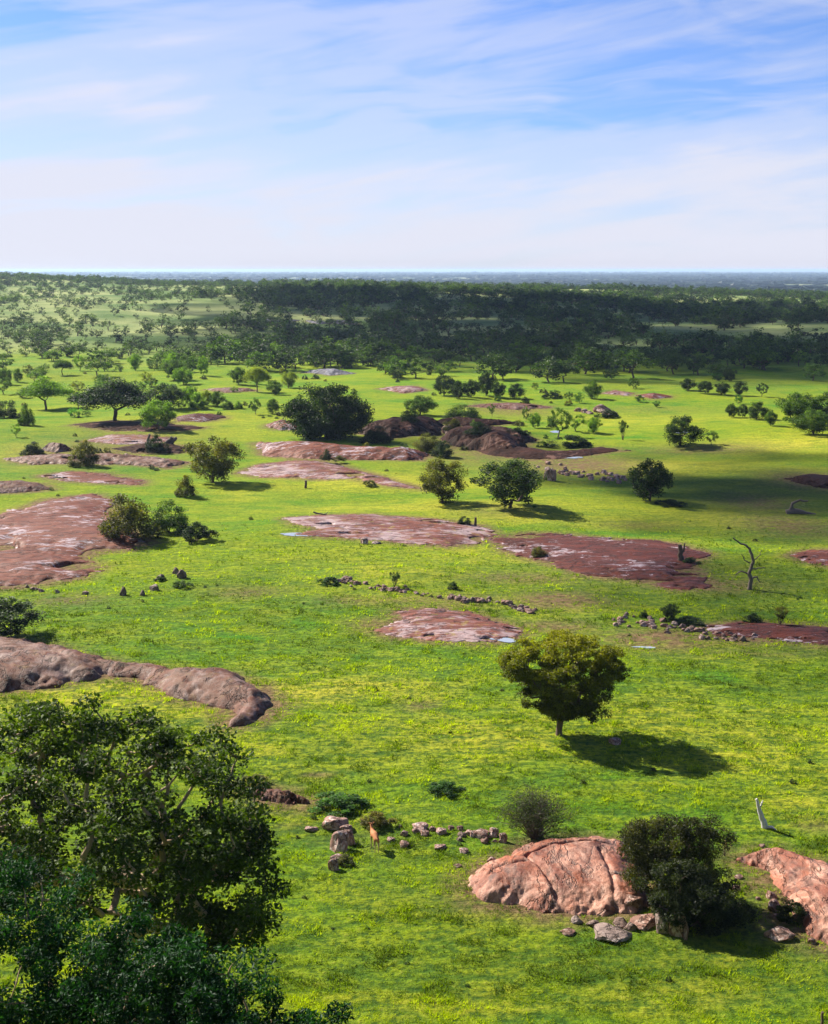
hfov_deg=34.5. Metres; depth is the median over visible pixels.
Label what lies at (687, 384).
tree
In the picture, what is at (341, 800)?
bush
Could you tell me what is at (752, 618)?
bush
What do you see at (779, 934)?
boulder
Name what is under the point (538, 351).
tree
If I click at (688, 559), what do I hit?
bush
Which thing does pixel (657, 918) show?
stone
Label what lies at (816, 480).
rock slab
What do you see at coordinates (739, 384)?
tree
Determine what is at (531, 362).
tree
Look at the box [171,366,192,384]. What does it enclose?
tree
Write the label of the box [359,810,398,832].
bush
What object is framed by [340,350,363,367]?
tree
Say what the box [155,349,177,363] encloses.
tree
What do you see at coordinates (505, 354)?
tree
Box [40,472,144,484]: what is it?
rock slab
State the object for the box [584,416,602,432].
tree
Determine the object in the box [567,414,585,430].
tree
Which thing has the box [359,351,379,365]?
tree
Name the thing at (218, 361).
tree
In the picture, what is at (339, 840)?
boulder
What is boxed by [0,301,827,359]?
woodland
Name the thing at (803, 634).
rock slab
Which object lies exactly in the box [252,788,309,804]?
rock slab
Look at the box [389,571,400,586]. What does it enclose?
bush
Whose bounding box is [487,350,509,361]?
tree
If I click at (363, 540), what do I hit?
stone
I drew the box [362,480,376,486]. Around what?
bush
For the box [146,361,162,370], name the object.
tree
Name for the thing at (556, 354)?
tree
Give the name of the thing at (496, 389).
tree
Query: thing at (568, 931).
stone
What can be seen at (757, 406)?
tree
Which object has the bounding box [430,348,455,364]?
tree
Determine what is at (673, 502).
bush
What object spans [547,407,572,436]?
tree
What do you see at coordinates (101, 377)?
tree
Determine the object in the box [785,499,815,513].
fallen log
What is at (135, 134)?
sky
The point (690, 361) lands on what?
tree
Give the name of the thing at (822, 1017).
wooden post
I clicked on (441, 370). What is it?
tree
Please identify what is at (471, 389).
tree
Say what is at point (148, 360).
tree
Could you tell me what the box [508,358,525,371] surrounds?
tree
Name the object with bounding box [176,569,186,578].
stone
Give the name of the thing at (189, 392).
tree
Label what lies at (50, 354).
tree
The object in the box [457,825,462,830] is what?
stone
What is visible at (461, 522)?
bush
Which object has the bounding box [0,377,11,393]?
tree
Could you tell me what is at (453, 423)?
bush
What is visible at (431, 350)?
tree
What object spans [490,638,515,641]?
puddle
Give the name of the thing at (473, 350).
tree
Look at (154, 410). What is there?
tree
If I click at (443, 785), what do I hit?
bush
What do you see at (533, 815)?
twiggy bush
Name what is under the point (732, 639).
stone
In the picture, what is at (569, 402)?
shrub
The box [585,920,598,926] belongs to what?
stone
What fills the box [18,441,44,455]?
bush
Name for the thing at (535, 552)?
bush
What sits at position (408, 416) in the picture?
bush
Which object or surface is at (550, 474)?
stone
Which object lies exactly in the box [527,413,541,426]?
tree
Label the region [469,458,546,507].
tree
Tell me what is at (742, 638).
stone
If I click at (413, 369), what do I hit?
tree
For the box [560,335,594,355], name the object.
tree
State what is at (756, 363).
tree
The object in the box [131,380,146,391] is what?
tree
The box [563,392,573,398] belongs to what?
tree
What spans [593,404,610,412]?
stone
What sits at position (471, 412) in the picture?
bush
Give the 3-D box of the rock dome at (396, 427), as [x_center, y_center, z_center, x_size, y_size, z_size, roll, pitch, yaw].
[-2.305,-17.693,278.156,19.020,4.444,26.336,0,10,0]
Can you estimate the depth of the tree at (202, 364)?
421.11 m
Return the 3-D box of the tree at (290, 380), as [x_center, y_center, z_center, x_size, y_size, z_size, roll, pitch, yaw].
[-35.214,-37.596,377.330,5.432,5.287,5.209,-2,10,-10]
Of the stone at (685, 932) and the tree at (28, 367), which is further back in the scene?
the tree at (28, 367)
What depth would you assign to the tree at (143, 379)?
384.81 m
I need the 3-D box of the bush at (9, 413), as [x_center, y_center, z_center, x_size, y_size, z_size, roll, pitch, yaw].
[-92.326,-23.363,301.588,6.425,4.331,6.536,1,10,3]
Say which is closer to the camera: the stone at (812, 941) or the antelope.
the stone at (812, 941)
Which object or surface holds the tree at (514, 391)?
on the ground at (736, 472)
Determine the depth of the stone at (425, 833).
79.05 m
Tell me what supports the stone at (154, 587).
on the ground at (736, 472)
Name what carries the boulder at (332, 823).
on the ground at (736, 472)
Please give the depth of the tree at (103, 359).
445.50 m
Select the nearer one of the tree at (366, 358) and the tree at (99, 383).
the tree at (99, 383)
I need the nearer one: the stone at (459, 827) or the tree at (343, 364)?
the stone at (459, 827)
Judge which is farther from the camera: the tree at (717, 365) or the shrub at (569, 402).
the tree at (717, 365)
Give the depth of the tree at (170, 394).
314.05 m
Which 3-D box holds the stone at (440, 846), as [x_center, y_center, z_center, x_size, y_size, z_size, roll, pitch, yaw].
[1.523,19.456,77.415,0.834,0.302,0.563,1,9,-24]
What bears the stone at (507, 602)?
on the ground at (736, 472)
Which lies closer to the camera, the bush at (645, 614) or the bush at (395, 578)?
the bush at (645, 614)
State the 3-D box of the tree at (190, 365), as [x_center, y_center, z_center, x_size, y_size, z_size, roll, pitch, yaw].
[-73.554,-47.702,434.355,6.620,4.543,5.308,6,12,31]
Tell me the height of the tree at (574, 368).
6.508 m
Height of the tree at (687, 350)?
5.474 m
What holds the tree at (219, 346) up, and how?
on the ground at (736, 472)
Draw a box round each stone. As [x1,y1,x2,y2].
[119,586,126,595]
[149,584,158,590]
[172,567,178,573]
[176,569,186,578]
[304,826,317,830]
[328,858,338,870]
[330,853,341,858]
[339,824,352,831]
[345,829,354,845]
[360,538,367,543]
[387,837,394,841]
[400,830,407,836]
[400,840,408,847]
[412,822,428,831]
[420,830,429,836]
[434,844,446,848]
[436,827,446,834]
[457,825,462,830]
[459,847,468,853]
[480,838,487,843]
[489,827,498,837]
[499,832,507,842]
[504,600,512,604]
[525,609,534,613]
[544,468,556,480]
[559,927,574,936]
[571,915,583,923]
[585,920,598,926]
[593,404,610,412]
[608,737,620,744]
[613,917,627,928]
[623,922,637,930]
[624,894,642,909]
[655,905,668,933]
[669,913,685,936]
[683,921,688,939]
[694,627,702,631]
[698,634,704,639]
[728,637,737,641]
[734,874,742,879]
[739,636,746,640]
[766,891,777,899]
[768,899,780,911]
[807,938,815,944]
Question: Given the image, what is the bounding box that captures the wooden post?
[821,1011,823,1023]
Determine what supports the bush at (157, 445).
on the rock outcrop at (136, 448)
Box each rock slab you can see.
[0,493,144,585]
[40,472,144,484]
[73,420,203,431]
[88,434,169,444]
[237,460,418,488]
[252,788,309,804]
[283,514,497,546]
[374,608,521,642]
[491,533,714,589]
[705,621,827,644]
[784,474,827,488]
[791,550,827,565]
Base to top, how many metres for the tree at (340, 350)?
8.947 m
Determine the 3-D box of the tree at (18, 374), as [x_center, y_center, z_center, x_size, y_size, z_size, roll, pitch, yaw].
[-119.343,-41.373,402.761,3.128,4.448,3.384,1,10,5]
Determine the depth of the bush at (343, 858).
75.12 m
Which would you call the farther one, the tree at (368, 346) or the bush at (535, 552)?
the tree at (368, 346)
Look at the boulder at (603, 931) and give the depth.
66.67 m
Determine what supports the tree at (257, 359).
on the ground at (736, 472)
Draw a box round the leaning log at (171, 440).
[146,433,176,443]
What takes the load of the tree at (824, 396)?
on the ground at (736, 472)
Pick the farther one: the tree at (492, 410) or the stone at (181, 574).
the tree at (492, 410)
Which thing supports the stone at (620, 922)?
on the ground at (736, 472)
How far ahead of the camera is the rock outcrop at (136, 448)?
249.65 m
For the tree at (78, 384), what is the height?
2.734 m
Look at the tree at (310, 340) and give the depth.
472.79 m
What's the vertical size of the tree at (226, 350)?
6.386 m
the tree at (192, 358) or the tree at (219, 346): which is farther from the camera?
the tree at (219, 346)
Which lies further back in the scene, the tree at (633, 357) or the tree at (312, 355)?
the tree at (312, 355)
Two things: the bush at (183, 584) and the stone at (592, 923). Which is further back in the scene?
the bush at (183, 584)
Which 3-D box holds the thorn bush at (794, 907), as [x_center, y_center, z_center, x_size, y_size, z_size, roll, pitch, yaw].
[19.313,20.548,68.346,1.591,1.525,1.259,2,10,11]
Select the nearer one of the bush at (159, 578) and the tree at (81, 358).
the bush at (159, 578)
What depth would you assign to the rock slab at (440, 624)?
124.19 m
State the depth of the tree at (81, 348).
487.87 m
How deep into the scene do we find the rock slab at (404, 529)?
169.44 m
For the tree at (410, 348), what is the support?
on the ground at (736, 472)
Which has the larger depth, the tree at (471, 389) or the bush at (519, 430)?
the tree at (471, 389)
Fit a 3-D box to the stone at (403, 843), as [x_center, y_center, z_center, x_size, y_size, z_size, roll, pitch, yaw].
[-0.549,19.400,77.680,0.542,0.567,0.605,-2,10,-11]
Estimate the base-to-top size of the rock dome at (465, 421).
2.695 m
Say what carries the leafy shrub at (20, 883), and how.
on the ground at (736, 472)
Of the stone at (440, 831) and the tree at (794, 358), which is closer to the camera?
the stone at (440, 831)
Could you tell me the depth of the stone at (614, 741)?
94.16 m
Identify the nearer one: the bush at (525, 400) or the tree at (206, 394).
the tree at (206, 394)
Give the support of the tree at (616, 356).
on the ground at (736, 472)
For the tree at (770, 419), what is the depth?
278.10 m
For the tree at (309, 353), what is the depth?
460.48 m
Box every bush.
[0,400,18,418]
[0,596,46,635]
[17,403,36,425]
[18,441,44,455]
[65,439,100,467]
[97,493,164,540]
[144,434,170,452]
[149,497,191,535]
[153,576,166,581]
[173,475,198,497]
[173,579,193,588]
[182,521,219,543]
[188,392,209,409]
[219,400,233,409]
[231,773,270,793]
[232,400,242,408]
[307,791,370,817]
[315,576,338,585]
[320,449,332,460]
[332,455,346,461]
[336,853,355,867]
[358,425,393,443]
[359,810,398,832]
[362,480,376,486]
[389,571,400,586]
[399,410,419,422]
[412,432,440,452]
[427,779,465,798]
[429,440,453,457]
[441,403,480,418]
[442,418,460,430]
[446,581,458,589]
[456,516,470,524]
[463,422,490,434]
[478,775,584,838]
[507,426,530,435]
[520,396,530,403]
[531,546,548,557]
[542,391,561,398]
[546,434,593,447]
[594,409,618,418]
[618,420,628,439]
[630,858,758,937]
[639,610,648,617]
[655,499,687,507]
[659,603,680,621]
[671,615,704,626]
[682,557,700,563]
[743,612,762,622]
[774,606,788,623]
[776,896,806,925]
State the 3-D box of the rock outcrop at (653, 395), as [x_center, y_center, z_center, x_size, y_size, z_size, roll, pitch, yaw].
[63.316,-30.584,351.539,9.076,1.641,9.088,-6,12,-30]
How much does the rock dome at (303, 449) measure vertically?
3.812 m
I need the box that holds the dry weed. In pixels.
[717,837,735,855]
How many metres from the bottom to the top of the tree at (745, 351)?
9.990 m
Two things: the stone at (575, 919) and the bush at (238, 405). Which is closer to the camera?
the stone at (575, 919)
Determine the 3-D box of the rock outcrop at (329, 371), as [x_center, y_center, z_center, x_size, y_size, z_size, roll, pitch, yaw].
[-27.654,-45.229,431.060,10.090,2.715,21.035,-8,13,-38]
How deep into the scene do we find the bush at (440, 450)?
241.26 m
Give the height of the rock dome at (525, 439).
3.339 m
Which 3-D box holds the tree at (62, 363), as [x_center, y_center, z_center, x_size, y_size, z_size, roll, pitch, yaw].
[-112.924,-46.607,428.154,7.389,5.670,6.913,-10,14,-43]
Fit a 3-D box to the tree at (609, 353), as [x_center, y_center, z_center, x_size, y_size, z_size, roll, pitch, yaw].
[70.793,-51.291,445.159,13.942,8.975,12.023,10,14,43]
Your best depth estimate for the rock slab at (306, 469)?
220.44 m
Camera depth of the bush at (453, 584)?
139.71 m
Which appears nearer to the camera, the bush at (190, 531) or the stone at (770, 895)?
the stone at (770, 895)
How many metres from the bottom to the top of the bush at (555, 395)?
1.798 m
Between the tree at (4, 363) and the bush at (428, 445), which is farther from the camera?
the tree at (4, 363)
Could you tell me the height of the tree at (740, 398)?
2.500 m
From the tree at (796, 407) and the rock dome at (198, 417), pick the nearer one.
the tree at (796, 407)
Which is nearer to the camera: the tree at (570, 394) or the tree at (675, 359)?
the tree at (570, 394)
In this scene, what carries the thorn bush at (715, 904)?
on the ground at (736, 472)
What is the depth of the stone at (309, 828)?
79.99 m
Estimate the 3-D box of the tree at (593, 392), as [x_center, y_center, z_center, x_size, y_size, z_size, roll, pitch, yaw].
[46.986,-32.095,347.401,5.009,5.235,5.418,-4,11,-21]
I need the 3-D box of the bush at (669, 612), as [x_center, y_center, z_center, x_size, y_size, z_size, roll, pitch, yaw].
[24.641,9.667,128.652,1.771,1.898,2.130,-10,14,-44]
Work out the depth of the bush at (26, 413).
282.73 m
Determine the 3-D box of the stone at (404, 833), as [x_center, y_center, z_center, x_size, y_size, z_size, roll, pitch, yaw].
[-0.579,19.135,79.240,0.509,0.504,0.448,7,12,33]
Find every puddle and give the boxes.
[280,533,307,535]
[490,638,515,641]
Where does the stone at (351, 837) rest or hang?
on the ground at (736, 472)
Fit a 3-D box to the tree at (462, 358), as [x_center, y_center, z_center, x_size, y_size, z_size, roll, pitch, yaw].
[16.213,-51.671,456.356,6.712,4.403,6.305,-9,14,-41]
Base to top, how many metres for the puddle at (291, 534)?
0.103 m
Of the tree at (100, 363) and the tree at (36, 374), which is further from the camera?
the tree at (100, 363)
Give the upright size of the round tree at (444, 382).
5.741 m
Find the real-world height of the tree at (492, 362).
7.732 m
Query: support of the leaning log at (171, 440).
on the rock outcrop at (136, 448)
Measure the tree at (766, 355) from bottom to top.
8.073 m
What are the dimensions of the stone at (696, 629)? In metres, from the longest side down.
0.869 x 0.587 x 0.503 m
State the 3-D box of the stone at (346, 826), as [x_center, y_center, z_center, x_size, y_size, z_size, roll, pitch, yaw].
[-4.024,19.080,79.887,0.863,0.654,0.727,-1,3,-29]
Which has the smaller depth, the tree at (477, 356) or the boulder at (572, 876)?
the boulder at (572, 876)
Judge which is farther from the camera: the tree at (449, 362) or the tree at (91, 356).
the tree at (91, 356)
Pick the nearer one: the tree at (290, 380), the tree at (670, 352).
the tree at (290, 380)
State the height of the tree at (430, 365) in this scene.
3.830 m
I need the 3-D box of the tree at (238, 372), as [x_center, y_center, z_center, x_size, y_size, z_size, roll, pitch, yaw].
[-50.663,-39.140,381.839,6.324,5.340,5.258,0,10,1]
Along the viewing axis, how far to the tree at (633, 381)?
372.40 m
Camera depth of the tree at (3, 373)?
394.42 m
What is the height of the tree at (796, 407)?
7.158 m
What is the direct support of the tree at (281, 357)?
on the ground at (736, 472)
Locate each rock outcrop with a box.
[4,453,188,467]
[112,443,190,453]
[202,387,255,392]
[304,368,355,374]
[381,386,426,392]
[469,402,551,409]
[603,390,632,395]
[635,393,671,398]
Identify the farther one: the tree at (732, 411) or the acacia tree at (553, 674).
the tree at (732, 411)
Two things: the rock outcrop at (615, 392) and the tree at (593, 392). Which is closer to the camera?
the tree at (593, 392)
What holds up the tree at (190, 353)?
on the ground at (736, 472)
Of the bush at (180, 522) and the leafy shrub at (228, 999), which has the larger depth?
the bush at (180, 522)
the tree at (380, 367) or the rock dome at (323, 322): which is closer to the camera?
the tree at (380, 367)
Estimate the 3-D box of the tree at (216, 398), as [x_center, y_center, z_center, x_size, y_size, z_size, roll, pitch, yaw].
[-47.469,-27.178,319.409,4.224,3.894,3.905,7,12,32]
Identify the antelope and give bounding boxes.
[369,819,379,852]
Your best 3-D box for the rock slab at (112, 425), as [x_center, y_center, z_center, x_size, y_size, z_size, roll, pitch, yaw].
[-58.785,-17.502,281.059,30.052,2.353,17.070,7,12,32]
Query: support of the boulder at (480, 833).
on the ground at (736, 472)
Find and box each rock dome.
[0,480,50,492]
[42,442,71,452]
[176,413,225,421]
[256,441,428,460]
[266,419,295,429]
[306,320,354,323]
[359,416,443,437]
[437,417,513,426]
[440,425,526,450]
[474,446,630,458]
[489,426,538,443]
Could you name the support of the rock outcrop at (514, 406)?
on the ground at (736, 472)
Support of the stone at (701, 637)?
on the ground at (736, 472)
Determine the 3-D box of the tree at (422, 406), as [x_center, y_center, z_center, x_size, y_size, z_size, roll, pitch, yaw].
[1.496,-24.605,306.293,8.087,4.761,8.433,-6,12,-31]
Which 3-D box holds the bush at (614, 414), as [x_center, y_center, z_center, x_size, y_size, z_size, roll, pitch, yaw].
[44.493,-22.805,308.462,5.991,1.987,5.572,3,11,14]
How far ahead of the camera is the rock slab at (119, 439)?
260.86 m
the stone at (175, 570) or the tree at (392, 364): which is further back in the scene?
the tree at (392, 364)
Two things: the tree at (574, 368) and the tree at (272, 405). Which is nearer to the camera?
the tree at (272, 405)
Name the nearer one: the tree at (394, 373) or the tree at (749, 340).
the tree at (394, 373)
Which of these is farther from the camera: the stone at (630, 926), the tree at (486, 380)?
the tree at (486, 380)
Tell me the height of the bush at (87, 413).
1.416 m
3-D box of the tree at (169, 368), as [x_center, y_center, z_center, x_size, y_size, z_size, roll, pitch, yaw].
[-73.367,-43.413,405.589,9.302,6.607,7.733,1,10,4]
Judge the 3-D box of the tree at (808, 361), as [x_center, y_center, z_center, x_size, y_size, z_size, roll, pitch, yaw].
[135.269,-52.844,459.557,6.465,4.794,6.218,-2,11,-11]
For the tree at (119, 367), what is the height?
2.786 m
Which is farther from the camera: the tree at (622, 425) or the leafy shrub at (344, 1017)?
the tree at (622, 425)
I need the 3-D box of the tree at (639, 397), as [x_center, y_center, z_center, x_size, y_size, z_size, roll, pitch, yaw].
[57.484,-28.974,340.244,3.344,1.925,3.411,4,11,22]
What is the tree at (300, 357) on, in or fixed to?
on the ground at (736, 472)
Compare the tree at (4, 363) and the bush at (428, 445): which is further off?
the tree at (4, 363)
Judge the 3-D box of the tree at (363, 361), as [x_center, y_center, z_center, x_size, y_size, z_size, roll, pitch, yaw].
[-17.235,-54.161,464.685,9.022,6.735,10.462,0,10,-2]
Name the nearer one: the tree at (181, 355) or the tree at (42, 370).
the tree at (42, 370)
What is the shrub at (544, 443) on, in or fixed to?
on the ground at (736, 472)
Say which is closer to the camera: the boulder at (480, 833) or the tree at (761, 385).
the boulder at (480, 833)
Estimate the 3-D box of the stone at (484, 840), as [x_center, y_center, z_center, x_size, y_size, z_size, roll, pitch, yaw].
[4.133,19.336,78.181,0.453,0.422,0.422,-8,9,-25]
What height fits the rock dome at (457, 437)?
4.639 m
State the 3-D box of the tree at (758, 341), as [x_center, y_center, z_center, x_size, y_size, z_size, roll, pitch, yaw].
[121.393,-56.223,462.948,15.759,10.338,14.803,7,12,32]
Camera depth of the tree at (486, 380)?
351.34 m
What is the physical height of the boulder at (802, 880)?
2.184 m
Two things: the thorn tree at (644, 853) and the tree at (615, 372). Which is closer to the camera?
the thorn tree at (644, 853)
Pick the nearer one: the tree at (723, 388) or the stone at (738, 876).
the stone at (738, 876)
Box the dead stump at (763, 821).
[755,798,775,829]
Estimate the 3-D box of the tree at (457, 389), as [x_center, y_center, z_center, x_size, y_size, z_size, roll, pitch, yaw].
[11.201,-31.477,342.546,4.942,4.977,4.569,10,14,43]
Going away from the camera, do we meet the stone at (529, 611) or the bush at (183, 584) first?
the stone at (529, 611)
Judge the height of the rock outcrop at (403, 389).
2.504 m
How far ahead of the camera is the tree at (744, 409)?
297.90 m
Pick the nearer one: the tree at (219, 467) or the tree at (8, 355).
the tree at (219, 467)
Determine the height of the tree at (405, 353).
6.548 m
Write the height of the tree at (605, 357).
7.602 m
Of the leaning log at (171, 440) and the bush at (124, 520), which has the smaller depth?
the bush at (124, 520)
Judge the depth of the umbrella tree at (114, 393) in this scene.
284.82 m
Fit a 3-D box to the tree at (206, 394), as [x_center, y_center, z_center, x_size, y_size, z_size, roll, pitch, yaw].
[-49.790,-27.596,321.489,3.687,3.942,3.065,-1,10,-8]
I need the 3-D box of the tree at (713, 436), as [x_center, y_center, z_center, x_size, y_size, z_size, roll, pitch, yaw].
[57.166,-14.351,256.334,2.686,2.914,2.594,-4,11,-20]
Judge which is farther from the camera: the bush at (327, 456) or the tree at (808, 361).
the tree at (808, 361)
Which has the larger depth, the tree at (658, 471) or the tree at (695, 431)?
the tree at (695, 431)
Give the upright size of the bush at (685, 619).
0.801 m
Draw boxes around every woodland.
[0,271,827,324]
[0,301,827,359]
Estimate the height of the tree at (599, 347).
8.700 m
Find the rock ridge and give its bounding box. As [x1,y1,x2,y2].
[0,636,271,726]
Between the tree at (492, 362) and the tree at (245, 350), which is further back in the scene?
the tree at (245, 350)
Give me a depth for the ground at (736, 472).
122.50 m
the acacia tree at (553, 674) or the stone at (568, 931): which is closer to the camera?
the stone at (568, 931)
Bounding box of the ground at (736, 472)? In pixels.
[0,270,827,1023]
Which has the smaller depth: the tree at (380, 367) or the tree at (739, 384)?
the tree at (739, 384)
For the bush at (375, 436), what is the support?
on the ground at (736, 472)
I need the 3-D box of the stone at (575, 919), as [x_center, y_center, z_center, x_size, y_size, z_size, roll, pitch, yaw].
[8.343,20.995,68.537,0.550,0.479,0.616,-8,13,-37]
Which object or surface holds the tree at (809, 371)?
on the ground at (736, 472)
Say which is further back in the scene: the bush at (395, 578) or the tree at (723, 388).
the tree at (723, 388)
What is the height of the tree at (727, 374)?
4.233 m
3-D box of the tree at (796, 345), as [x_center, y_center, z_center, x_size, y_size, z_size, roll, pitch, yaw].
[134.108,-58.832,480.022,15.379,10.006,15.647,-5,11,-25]
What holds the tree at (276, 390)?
on the ground at (736, 472)
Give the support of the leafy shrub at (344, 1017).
on the ground at (736, 472)
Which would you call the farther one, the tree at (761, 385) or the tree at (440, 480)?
the tree at (761, 385)
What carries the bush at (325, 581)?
on the ground at (736, 472)
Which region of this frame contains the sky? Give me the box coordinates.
[0,0,827,269]
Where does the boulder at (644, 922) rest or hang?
on the ground at (736, 472)
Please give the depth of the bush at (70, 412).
303.36 m
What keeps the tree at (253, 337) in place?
on the ground at (736, 472)
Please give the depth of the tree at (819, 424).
264.06 m
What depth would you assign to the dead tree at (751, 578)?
140.18 m
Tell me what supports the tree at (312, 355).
on the ground at (736, 472)
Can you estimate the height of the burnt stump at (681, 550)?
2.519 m
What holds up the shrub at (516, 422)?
on the ground at (736, 472)
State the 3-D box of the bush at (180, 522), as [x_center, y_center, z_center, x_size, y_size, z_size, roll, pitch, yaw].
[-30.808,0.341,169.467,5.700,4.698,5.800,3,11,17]
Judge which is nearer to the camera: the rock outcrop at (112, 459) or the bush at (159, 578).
the bush at (159, 578)
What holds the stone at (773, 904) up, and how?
on the ground at (736, 472)
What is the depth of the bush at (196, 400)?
314.59 m
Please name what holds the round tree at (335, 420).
on the ground at (736, 472)
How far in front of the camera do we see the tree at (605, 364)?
449.11 m
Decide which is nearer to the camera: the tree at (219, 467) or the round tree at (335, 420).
the tree at (219, 467)
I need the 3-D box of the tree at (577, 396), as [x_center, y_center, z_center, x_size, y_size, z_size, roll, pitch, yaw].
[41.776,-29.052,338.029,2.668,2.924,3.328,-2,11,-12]
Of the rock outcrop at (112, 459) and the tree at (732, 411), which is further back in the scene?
the tree at (732, 411)
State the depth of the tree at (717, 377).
398.75 m
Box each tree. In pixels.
[0,355,13,368]
[0,367,11,383]
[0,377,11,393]
[0,691,292,1020]
[1,352,12,360]
[10,424,20,433]
[13,368,22,381]
[19,375,73,409]
[21,365,35,375]
[26,370,43,380]
[31,366,45,376]
[42,350,58,360]
[44,349,63,360]
[53,358,74,374]
[66,343,89,358]
[66,377,153,420]
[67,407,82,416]
[68,380,84,388]
[73,354,87,369]
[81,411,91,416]
[82,357,112,374]
[86,348,109,362]
[92,357,112,370]
[93,380,105,387]
[94,373,112,383]
[95,348,117,360]
[113,364,123,371]
[127,354,143,370]
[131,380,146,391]
[138,371,151,380]
[138,399,177,429]
[141,376,155,385]
[144,377,158,386]
[144,383,187,407]
[146,356,160,366]
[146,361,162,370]
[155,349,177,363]
[157,359,186,379]
[161,352,185,366]
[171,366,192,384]
[176,350,197,361]
[176,401,187,407]
[178,350,200,358]
[180,386,194,401]
[180,435,247,482]
[184,359,197,369]
[188,356,198,368]
[197,355,208,373]
[198,346,224,363]
[200,334,241,362]
[201,389,212,403]
[208,391,225,405]
[212,359,223,366]
[224,344,244,360]
[226,366,245,383]
[232,339,278,366]
[237,334,270,358]
[242,366,271,391]
[244,350,276,370]
[250,398,260,413]
[260,341,287,367]
[266,381,283,394]
[267,398,278,413]
[270,347,296,370]
[277,382,374,440]
[280,371,298,387]
[285,349,309,368]
[296,338,332,362]
[299,341,333,366]
[305,342,339,367]
[320,343,355,367]
[337,357,353,368]
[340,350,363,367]
[342,334,377,358]
[353,347,375,365]
[356,336,392,360]
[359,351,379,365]
[362,337,404,361]
[374,358,396,373]
[375,349,398,364]
[379,356,407,375]
[385,349,413,367]
[391,367,404,378]
[402,345,426,359]
[403,358,431,377]
[403,395,438,414]
[418,456,468,503]
[423,361,438,371]
[424,348,443,361]
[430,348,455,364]
[432,374,455,395]
[434,364,450,374]
[442,360,456,370]
[449,380,468,398]
[450,355,467,366]
[460,343,482,360]
[463,379,480,396]
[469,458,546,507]
[473,354,509,378]
[474,353,486,361]
[477,372,498,395]
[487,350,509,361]
[487,404,495,413]
[489,382,505,396]
[490,361,516,379]
[493,351,515,363]
[495,629,632,735]
[502,352,529,371]
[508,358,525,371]
[508,383,525,398]
[521,407,530,418]
[522,343,553,362]
[522,359,535,370]
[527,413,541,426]
[531,355,569,381]
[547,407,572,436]
[549,345,574,364]
[549,361,580,381]
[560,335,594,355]
[563,342,604,370]
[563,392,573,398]
[566,346,604,373]
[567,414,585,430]
[574,392,584,402]
[582,348,607,368]
[582,379,603,398]
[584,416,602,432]
[588,342,615,357]
[602,359,618,369]
[603,367,619,378]
[605,345,641,370]
[609,349,658,377]
[610,349,644,372]
[617,810,740,898]
[627,377,639,388]
[627,458,674,500]
[634,394,644,401]
[636,346,657,360]
[654,348,679,370]
[655,351,688,373]
[663,414,708,446]
[678,345,699,356]
[679,378,696,390]
[682,352,713,374]
[696,381,713,392]
[704,361,730,376]
[706,430,718,444]
[710,372,723,380]
[714,382,731,394]
[723,368,737,380]
[724,404,737,416]
[726,341,758,367]
[732,381,748,394]
[733,537,764,589]
[734,395,743,402]
[735,335,769,349]
[737,404,748,416]
[741,340,782,369]
[743,335,790,352]
[745,347,783,369]
[746,357,768,368]
[748,402,769,419]
[756,383,768,393]
[764,410,777,425]
[773,391,823,423]
[776,335,813,361]
[789,407,827,434]
[790,350,808,366]
[799,352,816,364]
[801,363,826,380]
[806,392,827,424]
[814,355,827,364]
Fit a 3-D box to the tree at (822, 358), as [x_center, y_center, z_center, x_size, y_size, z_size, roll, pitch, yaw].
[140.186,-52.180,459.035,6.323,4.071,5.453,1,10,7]
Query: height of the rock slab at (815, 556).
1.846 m
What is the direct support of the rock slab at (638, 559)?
on the ground at (736, 472)
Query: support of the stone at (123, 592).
on the ground at (736, 472)
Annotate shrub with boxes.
[0,842,182,1023]
[0,894,244,1023]
[128,938,313,1023]
[251,1000,355,1023]
[459,444,468,449]
[512,419,524,425]
[536,441,547,446]
[564,400,572,405]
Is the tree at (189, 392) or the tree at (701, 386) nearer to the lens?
the tree at (189, 392)
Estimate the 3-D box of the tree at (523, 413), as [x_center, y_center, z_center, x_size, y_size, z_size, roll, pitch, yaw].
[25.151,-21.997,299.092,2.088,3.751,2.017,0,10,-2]
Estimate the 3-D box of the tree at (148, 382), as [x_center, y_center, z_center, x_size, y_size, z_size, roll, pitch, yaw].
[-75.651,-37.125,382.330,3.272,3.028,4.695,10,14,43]
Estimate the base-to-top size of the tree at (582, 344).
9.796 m
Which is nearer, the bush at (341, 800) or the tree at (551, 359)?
the bush at (341, 800)
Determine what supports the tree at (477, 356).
on the ground at (736, 472)
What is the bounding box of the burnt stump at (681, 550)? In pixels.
[677,543,684,560]
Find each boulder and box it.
[322,816,348,829]
[329,830,348,852]
[468,836,648,916]
[474,828,488,838]
[594,922,631,942]
[609,870,622,875]
[630,913,655,930]
[736,847,827,944]
[764,926,795,941]
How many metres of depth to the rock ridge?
108.02 m
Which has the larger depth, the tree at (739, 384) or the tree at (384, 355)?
the tree at (384, 355)
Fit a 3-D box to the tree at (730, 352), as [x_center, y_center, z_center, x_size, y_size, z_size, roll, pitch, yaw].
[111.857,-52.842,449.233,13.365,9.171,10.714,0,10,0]
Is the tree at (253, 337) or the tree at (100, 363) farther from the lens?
the tree at (253, 337)
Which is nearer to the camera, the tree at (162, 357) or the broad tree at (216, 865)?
the broad tree at (216, 865)

